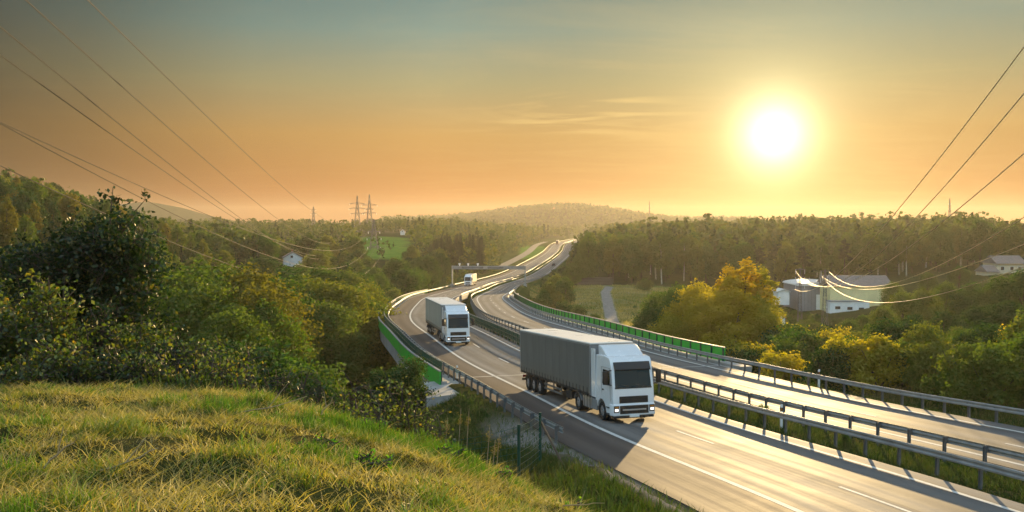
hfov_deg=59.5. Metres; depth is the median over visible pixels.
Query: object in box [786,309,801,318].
bush
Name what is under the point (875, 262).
forest tree
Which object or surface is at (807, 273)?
forest tree
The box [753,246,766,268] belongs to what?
pine tree
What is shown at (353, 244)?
broadleaf tree
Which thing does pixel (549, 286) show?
broadleaf tree
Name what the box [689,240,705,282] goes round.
forest tree
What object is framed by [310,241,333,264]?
broadleaf tree
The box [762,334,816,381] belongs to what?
bush
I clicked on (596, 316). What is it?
bush
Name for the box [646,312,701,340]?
bush
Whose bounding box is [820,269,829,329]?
power pylon
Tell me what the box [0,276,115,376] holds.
shrub
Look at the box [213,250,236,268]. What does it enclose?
broadleaf tree
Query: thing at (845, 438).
bush
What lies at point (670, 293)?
broadleaf tree
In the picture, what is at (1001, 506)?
edge line
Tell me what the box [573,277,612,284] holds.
timber stack
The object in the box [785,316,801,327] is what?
bush
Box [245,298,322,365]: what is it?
broadleaf tree
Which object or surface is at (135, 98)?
power cable
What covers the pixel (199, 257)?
birch tree
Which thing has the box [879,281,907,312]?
broadleaf tree
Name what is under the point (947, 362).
bush
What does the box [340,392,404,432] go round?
shrub
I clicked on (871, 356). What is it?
bush
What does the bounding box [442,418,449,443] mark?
dry stalk
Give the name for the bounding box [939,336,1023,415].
bush
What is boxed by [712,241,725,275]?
forest tree
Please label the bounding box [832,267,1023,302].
power cable
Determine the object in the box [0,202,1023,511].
ground
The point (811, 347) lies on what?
bush
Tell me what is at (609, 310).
gravel path
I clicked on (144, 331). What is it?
shrub
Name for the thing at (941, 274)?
power cable
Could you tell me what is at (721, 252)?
forest tree
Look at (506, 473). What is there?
weed
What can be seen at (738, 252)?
broadleaf tree
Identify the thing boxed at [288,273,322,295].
broadleaf tree
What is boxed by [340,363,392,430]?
shrub
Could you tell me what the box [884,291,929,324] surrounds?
broadleaf tree
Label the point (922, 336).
bush
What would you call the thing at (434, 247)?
spruce tree
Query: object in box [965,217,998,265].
broadleaf tree
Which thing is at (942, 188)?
power cable
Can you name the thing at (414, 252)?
broadleaf tree
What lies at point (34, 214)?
forest tree
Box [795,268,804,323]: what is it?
power pylon
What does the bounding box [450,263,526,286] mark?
sign gantry
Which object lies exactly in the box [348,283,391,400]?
broadleaf tree
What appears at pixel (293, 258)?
house
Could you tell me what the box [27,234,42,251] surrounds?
forest tree
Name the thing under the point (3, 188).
broadleaf tree
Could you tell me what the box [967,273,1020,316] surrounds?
broadleaf tree
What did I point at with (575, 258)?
broadleaf tree
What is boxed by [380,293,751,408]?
motorway bridge
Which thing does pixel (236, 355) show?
bush
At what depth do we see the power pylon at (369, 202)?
758.82 m
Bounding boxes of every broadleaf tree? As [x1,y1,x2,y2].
[0,177,13,198]
[0,188,52,243]
[0,190,30,222]
[1,175,10,187]
[7,176,53,221]
[10,175,29,183]
[44,184,67,223]
[47,182,68,194]
[51,191,91,235]
[67,190,89,205]
[86,263,232,350]
[90,198,112,222]
[109,204,126,213]
[110,281,212,367]
[120,259,240,321]
[124,210,151,236]
[138,229,169,251]
[160,245,185,272]
[165,276,282,355]
[177,257,195,273]
[181,304,282,359]
[186,230,218,258]
[187,241,214,270]
[199,255,303,320]
[209,233,224,256]
[212,244,236,264]
[213,227,228,237]
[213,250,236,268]
[215,280,315,354]
[216,262,324,360]
[224,230,247,259]
[237,257,253,274]
[238,235,249,262]
[244,234,270,260]
[244,255,278,279]
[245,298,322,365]
[247,229,267,249]
[248,235,280,261]
[252,233,281,258]
[266,255,282,270]
[267,263,311,282]
[267,274,325,335]
[278,243,287,261]
[278,278,338,369]
[281,240,301,263]
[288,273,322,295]
[289,233,320,265]
[289,293,356,398]
[290,273,369,360]
[294,263,312,274]
[298,251,331,270]
[300,262,348,286]
[304,299,375,391]
[309,277,396,389]
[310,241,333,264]
[310,247,337,267]
[317,235,342,258]
[329,265,337,275]
[330,267,378,291]
[333,261,359,277]
[337,239,346,259]
[340,235,367,255]
[344,248,373,266]
[344,257,365,272]
[346,309,391,403]
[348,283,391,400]
[351,271,395,303]
[356,278,407,388]
[359,257,375,269]
[361,266,385,283]
[372,271,394,293]
[380,257,414,280]
[380,287,403,300]
[384,275,404,294]
[392,266,424,293]
[401,245,421,259]
[403,257,413,264]
[410,257,429,272]
[411,268,429,291]
[414,255,443,292]
[414,267,432,288]
[432,247,447,257]
[433,253,451,275]
[536,289,552,306]
[539,282,556,305]
[544,273,562,293]
[550,291,565,308]
[554,277,575,303]
[573,241,598,274]
[595,234,620,276]
[612,232,639,280]
[630,289,664,325]
[631,304,663,331]
[634,231,652,278]
[637,281,701,338]
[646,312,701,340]
[659,278,718,339]
[660,229,679,277]
[675,291,734,345]
[679,234,697,279]
[689,240,717,283]
[689,287,780,346]
[724,239,757,280]
[732,292,787,341]
[738,306,785,344]
[772,239,795,272]
[773,242,799,280]
[832,232,863,274]
[838,319,862,335]
[853,314,872,332]
[857,227,882,271]
[865,305,899,330]
[874,234,900,275]
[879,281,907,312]
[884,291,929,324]
[896,313,927,331]
[900,287,946,324]
[918,227,935,265]
[919,220,954,271]
[926,309,960,334]
[929,280,964,328]
[944,227,958,264]
[945,325,975,341]
[947,265,972,289]
[947,280,988,322]
[948,304,1003,333]
[950,222,960,262]
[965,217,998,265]
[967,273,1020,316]
[974,299,1023,331]
[979,321,1003,335]
[986,267,1023,320]
[988,225,1010,255]
[1002,223,1023,257]
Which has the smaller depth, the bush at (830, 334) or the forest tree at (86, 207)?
the bush at (830, 334)
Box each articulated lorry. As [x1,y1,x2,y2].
[426,297,473,344]
[463,274,476,285]
[520,328,660,419]
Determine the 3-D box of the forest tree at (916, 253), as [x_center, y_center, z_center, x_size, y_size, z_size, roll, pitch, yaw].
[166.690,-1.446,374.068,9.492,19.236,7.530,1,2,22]
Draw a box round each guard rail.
[387,289,562,443]
[388,239,568,383]
[459,241,1023,489]
[470,242,1023,472]
[509,274,1023,422]
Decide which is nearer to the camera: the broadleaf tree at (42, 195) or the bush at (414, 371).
the bush at (414, 371)
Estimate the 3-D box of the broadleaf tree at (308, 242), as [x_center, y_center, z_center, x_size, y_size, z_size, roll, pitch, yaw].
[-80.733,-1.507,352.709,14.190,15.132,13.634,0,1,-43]
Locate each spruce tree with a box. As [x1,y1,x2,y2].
[178,245,184,263]
[432,240,436,250]
[444,233,452,267]
[448,236,454,265]
[452,235,457,265]
[453,233,466,271]
[455,234,465,272]
[466,234,474,273]
[467,235,476,272]
[473,237,486,274]
[481,236,488,271]
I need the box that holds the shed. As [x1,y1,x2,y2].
[772,288,790,304]
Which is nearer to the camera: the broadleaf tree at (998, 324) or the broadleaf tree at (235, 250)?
the broadleaf tree at (998, 324)
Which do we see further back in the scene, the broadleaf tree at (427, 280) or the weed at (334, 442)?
the broadleaf tree at (427, 280)
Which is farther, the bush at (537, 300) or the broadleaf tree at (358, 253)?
the broadleaf tree at (358, 253)
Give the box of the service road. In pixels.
[499,242,545,265]
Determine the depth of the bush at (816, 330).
100.84 m
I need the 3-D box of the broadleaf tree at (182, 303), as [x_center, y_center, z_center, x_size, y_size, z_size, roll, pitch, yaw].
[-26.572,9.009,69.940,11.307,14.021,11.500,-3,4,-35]
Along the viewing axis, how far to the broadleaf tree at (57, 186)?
292.74 m
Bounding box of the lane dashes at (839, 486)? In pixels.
[444,277,910,511]
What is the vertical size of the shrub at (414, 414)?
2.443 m
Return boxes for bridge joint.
[460,374,525,377]
[659,365,718,368]
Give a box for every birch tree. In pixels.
[11,213,38,253]
[149,218,160,233]
[157,218,164,235]
[185,231,196,257]
[194,255,205,273]
[197,239,212,264]
[586,231,599,253]
[646,238,660,278]
[651,235,670,283]
[677,237,693,280]
[811,239,832,277]
[892,236,908,274]
[895,233,914,275]
[897,226,909,271]
[917,222,931,267]
[951,226,966,265]
[966,214,980,261]
[1009,220,1023,244]
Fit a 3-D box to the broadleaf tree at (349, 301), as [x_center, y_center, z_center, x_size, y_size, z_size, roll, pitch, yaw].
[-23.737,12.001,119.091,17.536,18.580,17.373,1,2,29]
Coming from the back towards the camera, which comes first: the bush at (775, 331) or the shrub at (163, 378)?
the bush at (775, 331)
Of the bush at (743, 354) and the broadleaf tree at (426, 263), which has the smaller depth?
the bush at (743, 354)
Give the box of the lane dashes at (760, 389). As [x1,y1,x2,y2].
[490,277,1023,447]
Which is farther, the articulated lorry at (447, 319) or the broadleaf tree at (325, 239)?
the broadleaf tree at (325, 239)
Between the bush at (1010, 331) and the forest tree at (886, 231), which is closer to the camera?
the bush at (1010, 331)
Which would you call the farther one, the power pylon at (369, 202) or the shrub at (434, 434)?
the power pylon at (369, 202)
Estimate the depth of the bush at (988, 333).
71.95 m
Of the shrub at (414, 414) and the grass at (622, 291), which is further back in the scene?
the grass at (622, 291)
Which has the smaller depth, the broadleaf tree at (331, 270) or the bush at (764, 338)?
the bush at (764, 338)
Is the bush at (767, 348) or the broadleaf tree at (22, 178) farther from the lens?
the broadleaf tree at (22, 178)
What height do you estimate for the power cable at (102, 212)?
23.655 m
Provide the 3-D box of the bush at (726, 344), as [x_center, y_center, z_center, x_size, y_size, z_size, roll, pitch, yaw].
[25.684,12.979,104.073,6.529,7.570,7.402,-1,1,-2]
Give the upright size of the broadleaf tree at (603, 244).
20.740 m
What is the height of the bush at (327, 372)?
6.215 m
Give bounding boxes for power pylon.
[311,207,314,224]
[349,196,365,229]
[362,194,376,233]
[367,219,380,249]
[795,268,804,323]
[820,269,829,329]
[948,198,950,216]
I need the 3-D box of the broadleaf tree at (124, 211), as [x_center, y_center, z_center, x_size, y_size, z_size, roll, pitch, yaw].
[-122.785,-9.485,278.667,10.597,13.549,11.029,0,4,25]
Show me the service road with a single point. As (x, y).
(532, 248)
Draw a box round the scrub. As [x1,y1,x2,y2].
[437,235,572,284]
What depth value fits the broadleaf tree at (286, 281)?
110.27 m
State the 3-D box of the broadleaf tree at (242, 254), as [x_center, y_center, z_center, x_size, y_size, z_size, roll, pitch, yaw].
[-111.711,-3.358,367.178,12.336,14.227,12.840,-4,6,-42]
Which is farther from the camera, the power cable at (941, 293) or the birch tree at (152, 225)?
the birch tree at (152, 225)
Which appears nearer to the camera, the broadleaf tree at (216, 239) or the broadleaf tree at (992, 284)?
the broadleaf tree at (992, 284)
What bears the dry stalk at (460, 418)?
on the ground at (400, 244)
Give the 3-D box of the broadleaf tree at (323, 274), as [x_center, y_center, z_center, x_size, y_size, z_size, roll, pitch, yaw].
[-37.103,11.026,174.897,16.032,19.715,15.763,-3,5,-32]
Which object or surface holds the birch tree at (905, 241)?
on the ground at (400, 244)
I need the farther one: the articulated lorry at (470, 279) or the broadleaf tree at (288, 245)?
the broadleaf tree at (288, 245)
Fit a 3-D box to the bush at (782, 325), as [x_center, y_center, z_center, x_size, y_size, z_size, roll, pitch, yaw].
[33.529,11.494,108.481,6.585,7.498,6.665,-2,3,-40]
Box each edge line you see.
[409,248,803,511]
[452,247,1019,511]
[477,243,1023,465]
[502,242,1023,432]
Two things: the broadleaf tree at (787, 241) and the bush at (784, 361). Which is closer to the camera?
the bush at (784, 361)
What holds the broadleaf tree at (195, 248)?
on the ground at (400, 244)
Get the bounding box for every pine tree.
[747,238,761,276]
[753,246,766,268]
[793,245,812,278]
[838,238,852,274]
[866,227,878,273]
[893,225,900,238]
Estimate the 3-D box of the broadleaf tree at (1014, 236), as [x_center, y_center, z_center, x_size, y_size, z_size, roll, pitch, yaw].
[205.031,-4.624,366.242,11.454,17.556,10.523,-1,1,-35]
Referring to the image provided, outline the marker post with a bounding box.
[780,404,782,427]
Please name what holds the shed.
on the ground at (400, 244)
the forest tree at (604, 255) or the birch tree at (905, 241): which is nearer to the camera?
the birch tree at (905, 241)
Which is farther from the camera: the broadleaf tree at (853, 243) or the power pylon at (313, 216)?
the power pylon at (313, 216)
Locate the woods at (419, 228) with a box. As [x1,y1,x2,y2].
[183,214,574,269]
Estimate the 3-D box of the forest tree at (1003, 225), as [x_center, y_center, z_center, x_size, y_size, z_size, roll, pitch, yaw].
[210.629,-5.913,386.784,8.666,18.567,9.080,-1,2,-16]
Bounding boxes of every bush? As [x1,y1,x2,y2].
[200,347,282,388]
[205,333,299,383]
[245,349,341,393]
[273,360,351,407]
[281,341,323,371]
[296,373,361,417]
[361,367,418,417]
[384,354,438,412]
[527,296,548,306]
[554,300,572,311]
[571,304,588,314]
[590,313,600,318]
[634,277,654,290]
[717,335,754,353]
[723,346,743,354]
[725,344,764,374]
[731,339,778,374]
[737,341,767,370]
[752,331,778,345]
[754,403,769,419]
[756,349,809,382]
[760,326,797,337]
[762,325,820,385]
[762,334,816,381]
[772,336,812,377]
[773,321,808,332]
[778,323,833,344]
[781,351,814,382]
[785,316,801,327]
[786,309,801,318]
[787,324,831,332]
[792,344,859,393]
[796,318,819,330]
[799,332,833,384]
[800,311,811,321]
[808,313,823,325]
[816,324,858,343]
[819,332,867,392]
[831,318,841,327]
[832,320,854,333]
[839,435,851,444]
[842,332,916,396]
[843,328,868,340]
[846,336,887,380]
[863,322,883,340]
[864,315,919,343]
[874,336,917,389]
[897,320,960,384]
[899,337,949,394]
[914,340,985,410]
[931,344,1018,394]
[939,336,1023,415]
[945,326,986,347]
[946,318,1003,350]
[989,334,1022,358]
[992,307,1023,342]
[1002,314,1023,341]
[1004,327,1023,406]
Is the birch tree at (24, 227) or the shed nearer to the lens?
the birch tree at (24, 227)
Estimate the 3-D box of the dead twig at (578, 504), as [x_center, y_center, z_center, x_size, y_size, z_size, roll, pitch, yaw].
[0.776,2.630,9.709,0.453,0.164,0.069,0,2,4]
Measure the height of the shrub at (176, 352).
1.920 m
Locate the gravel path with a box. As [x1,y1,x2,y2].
[601,286,619,323]
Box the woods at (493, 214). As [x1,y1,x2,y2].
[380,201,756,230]
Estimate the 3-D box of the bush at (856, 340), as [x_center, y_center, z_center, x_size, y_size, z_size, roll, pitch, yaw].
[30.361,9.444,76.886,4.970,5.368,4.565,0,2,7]
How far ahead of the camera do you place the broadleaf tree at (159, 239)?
219.95 m
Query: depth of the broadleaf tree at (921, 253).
407.75 m
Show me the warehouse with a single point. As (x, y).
(810, 300)
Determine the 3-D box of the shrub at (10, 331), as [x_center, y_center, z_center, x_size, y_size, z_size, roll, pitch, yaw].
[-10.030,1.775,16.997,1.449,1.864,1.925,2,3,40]
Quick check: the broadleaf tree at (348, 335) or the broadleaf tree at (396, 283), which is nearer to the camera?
the broadleaf tree at (348, 335)
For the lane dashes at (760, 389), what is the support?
on the outgoing carriageway at (498, 306)
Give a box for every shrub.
[0,267,94,378]
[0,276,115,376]
[0,298,37,381]
[0,326,98,388]
[47,333,169,387]
[68,296,130,380]
[79,315,182,368]
[93,340,200,389]
[132,324,208,385]
[164,326,243,382]
[172,346,267,390]
[210,337,276,392]
[239,362,311,402]
[289,360,335,411]
[306,378,366,413]
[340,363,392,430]
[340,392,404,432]
[372,363,421,434]
[386,386,450,439]
[410,409,461,448]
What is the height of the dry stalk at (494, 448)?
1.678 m
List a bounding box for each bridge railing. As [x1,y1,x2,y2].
[384,300,441,370]
[457,300,519,344]
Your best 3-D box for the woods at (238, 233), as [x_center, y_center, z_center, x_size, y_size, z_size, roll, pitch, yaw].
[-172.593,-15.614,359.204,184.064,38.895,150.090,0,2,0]
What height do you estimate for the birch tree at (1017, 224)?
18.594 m
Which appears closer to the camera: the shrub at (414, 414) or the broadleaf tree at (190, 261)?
the shrub at (414, 414)
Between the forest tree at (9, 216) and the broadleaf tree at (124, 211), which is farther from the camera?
the broadleaf tree at (124, 211)
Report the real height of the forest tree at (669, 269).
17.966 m
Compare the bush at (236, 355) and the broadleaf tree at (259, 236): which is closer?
the bush at (236, 355)
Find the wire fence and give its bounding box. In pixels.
[446,412,562,476]
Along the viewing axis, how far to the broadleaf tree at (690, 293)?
127.67 m
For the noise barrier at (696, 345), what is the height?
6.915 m
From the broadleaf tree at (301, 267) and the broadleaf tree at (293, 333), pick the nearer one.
the broadleaf tree at (293, 333)
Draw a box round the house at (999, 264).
[974,255,1023,275]
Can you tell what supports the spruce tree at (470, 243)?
on the ground at (400, 244)
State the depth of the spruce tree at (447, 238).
420.72 m
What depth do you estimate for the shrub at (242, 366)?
18.65 m
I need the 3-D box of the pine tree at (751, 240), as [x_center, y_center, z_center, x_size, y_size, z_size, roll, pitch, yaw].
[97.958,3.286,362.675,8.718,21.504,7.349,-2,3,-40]
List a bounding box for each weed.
[294,432,341,451]
[348,448,393,472]
[360,417,390,427]
[429,444,466,462]
[487,466,513,482]
[553,496,581,509]
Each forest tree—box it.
[0,195,21,252]
[12,175,22,191]
[18,200,49,242]
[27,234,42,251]
[46,201,66,244]
[77,206,87,231]
[78,194,90,222]
[101,199,110,218]
[160,223,173,253]
[163,256,172,280]
[168,224,188,259]
[574,231,602,272]
[602,234,619,276]
[603,233,623,282]
[617,232,624,276]
[658,240,675,281]
[685,227,698,275]
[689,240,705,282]
[711,263,751,298]
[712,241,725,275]
[716,234,736,273]
[716,256,778,313]
[748,235,766,272]
[748,264,786,321]
[749,230,768,263]
[794,237,808,277]
[795,244,813,278]
[831,242,850,274]
[855,228,884,274]
[881,224,892,258]
[907,232,921,272]
[957,227,973,266]
[964,216,976,264]
[995,222,1006,238]
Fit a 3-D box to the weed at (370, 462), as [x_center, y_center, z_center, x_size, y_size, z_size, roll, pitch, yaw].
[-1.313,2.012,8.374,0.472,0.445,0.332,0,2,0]
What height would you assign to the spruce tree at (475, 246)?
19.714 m
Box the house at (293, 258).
[282,250,302,266]
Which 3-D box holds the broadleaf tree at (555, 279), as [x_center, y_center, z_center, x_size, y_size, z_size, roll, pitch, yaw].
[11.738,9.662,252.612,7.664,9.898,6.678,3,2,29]
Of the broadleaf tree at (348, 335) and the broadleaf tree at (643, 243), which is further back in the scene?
the broadleaf tree at (643, 243)
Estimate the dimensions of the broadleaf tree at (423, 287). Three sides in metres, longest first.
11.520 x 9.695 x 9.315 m
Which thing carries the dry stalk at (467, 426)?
on the ground at (400, 244)
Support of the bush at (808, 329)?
on the ground at (400, 244)
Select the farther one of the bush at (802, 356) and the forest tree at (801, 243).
the forest tree at (801, 243)
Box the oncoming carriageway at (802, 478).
[390,239,1023,511]
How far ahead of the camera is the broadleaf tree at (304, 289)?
112.23 m
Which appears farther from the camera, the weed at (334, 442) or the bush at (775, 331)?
the bush at (775, 331)
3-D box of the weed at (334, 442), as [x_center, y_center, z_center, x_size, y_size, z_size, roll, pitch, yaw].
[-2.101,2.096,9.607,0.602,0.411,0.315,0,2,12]
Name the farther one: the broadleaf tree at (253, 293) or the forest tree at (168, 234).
the forest tree at (168, 234)
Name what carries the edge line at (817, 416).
on the outgoing carriageway at (498, 306)
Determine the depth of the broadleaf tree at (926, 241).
364.29 m
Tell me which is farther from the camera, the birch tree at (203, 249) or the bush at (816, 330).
the birch tree at (203, 249)
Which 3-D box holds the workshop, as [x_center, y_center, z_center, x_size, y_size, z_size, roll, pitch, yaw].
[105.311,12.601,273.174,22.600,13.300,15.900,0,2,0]
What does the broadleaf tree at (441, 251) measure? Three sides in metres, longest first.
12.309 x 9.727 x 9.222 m
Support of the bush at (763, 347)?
on the ground at (400, 244)
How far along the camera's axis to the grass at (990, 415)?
54.84 m
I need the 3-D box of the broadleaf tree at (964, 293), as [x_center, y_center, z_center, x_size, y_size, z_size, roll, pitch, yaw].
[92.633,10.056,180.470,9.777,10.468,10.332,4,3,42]
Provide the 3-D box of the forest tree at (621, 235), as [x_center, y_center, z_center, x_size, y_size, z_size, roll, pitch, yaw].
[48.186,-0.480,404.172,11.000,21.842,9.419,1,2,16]
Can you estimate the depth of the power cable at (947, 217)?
58.97 m
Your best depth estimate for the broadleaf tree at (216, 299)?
71.60 m
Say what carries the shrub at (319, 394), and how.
on the ground at (400, 244)
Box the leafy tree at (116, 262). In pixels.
[0,186,185,353]
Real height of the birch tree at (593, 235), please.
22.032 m
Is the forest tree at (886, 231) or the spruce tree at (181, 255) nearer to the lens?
the spruce tree at (181, 255)
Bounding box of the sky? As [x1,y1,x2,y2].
[0,0,1023,222]
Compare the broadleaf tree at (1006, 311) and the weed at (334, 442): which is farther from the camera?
the broadleaf tree at (1006, 311)
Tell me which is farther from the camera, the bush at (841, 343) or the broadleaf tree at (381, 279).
the broadleaf tree at (381, 279)
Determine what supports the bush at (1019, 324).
on the ground at (400, 244)
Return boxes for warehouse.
[783,279,820,310]
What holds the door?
in the warehouse
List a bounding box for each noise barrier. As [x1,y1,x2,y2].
[378,289,441,384]
[514,291,725,360]
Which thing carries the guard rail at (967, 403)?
on the ground at (400, 244)
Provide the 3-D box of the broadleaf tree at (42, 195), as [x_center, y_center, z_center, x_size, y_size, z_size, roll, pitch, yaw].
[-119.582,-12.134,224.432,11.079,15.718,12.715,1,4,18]
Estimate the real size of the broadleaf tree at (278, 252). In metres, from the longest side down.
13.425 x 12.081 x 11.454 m
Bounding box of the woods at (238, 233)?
[0,167,284,259]
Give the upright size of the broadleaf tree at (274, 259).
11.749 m
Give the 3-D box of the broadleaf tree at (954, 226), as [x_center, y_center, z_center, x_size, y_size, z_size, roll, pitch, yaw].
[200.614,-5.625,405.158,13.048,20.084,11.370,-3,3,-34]
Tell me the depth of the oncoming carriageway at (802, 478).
37.81 m
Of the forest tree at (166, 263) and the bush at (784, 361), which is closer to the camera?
the bush at (784, 361)
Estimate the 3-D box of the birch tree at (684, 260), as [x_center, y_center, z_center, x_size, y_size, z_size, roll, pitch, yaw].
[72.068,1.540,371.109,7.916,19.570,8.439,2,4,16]
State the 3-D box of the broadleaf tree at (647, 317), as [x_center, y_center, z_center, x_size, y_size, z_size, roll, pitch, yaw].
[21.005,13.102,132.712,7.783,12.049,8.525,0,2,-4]
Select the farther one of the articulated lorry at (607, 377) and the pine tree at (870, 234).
the pine tree at (870, 234)
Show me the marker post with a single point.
(781, 410)
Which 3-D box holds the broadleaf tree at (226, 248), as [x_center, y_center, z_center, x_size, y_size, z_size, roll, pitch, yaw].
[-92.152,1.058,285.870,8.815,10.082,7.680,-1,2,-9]
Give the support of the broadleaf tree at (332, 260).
on the ground at (400, 244)
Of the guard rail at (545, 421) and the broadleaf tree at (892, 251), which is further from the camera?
the broadleaf tree at (892, 251)
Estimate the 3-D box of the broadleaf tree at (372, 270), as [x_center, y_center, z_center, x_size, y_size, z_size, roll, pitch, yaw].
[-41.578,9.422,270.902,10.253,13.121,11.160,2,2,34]
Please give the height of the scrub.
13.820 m
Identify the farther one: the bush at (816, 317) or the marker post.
the bush at (816, 317)
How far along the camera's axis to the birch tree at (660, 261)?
351.78 m
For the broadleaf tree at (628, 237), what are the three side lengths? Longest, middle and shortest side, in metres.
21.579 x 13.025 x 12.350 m
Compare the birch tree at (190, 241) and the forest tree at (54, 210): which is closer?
the forest tree at (54, 210)
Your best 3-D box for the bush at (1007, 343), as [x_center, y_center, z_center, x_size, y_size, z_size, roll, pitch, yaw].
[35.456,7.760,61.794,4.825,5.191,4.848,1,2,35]
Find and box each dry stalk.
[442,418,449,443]
[457,412,461,443]
[465,414,470,447]
[485,425,492,467]
[491,445,497,464]
[495,433,500,465]
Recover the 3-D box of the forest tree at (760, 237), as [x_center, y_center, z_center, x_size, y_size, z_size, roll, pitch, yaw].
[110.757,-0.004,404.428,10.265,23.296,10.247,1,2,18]
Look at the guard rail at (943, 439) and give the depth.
43.57 m
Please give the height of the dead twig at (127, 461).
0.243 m
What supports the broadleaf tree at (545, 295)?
on the ground at (400, 244)
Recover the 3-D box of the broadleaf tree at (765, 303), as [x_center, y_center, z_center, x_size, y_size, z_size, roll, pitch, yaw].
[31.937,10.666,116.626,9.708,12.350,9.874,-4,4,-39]
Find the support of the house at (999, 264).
on the ground at (400, 244)
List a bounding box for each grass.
[0,368,703,511]
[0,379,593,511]
[530,284,675,325]
[654,382,1023,503]
[785,380,1023,426]
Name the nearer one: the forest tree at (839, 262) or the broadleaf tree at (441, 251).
the forest tree at (839, 262)
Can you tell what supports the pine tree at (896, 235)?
on the ground at (400, 244)
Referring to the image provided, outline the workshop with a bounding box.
[817,275,890,312]
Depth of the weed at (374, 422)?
11.99 m
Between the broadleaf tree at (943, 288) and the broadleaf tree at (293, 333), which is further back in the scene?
the broadleaf tree at (943, 288)
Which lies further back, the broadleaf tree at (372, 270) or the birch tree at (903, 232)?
the birch tree at (903, 232)
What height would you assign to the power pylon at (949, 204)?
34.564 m
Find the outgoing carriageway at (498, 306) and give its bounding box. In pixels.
[473,241,1023,471]
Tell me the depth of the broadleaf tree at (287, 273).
169.22 m
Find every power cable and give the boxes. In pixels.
[0,26,312,258]
[0,55,314,255]
[0,122,367,250]
[0,123,375,268]
[0,165,379,276]
[25,0,347,242]
[87,0,355,221]
[797,47,1023,291]
[797,93,1023,286]
[805,153,1023,286]
[827,244,1023,289]
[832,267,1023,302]
[838,217,1023,286]
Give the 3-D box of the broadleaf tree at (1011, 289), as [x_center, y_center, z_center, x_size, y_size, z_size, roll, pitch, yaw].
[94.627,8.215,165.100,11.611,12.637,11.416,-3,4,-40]
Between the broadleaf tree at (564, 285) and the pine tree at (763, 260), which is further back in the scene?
the pine tree at (763, 260)
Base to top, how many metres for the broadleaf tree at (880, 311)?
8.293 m
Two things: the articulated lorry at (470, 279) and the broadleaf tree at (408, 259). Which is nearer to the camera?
the articulated lorry at (470, 279)
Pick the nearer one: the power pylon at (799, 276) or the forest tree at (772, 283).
the forest tree at (772, 283)
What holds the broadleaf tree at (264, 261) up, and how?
on the ground at (400, 244)
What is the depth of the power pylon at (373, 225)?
469.68 m
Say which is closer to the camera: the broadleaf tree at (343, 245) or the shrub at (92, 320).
the shrub at (92, 320)
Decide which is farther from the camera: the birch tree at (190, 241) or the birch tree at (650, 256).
the birch tree at (650, 256)
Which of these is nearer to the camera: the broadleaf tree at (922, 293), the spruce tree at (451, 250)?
the broadleaf tree at (922, 293)
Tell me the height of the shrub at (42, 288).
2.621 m
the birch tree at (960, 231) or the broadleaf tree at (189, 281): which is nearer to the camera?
the broadleaf tree at (189, 281)
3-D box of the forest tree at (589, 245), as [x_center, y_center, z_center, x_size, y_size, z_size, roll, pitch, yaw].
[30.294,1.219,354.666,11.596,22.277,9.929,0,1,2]
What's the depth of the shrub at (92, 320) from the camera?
18.92 m
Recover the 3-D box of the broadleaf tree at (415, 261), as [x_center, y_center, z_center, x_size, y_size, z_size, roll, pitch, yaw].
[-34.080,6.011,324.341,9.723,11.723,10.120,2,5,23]
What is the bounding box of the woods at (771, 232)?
[570,211,1023,272]
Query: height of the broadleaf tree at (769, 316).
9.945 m
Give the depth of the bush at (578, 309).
215.00 m
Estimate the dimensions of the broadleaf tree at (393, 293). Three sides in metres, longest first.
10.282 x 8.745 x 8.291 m
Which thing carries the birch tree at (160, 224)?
on the ground at (400, 244)
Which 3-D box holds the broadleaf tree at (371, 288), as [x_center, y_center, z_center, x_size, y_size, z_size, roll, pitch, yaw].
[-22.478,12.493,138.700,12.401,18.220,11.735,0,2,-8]
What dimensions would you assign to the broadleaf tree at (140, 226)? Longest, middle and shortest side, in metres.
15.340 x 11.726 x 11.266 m
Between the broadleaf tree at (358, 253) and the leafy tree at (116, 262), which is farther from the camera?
the broadleaf tree at (358, 253)
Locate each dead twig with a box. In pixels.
[43,426,76,468]
[101,438,156,470]
[243,383,306,411]
[563,491,593,505]
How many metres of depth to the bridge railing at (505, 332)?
102.57 m
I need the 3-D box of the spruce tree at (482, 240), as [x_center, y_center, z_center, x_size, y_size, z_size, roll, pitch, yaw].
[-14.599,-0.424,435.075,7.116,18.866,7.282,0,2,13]
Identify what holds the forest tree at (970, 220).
on the ground at (400, 244)
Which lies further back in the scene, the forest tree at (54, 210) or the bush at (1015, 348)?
the forest tree at (54, 210)
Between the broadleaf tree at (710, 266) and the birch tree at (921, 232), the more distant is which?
the birch tree at (921, 232)
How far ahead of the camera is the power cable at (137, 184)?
62.68 m
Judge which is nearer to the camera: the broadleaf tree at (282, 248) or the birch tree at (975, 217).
the broadleaf tree at (282, 248)
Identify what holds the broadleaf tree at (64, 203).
on the ground at (400, 244)
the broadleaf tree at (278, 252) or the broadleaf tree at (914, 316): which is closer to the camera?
the broadleaf tree at (914, 316)
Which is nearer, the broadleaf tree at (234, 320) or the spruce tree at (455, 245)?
the broadleaf tree at (234, 320)
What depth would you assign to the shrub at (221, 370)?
16.07 m
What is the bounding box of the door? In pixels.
[816,295,819,309]
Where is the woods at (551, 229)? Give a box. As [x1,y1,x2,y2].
[146,216,631,237]
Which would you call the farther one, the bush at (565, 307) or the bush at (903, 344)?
the bush at (565, 307)
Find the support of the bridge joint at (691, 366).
on the outgoing carriageway at (498, 306)

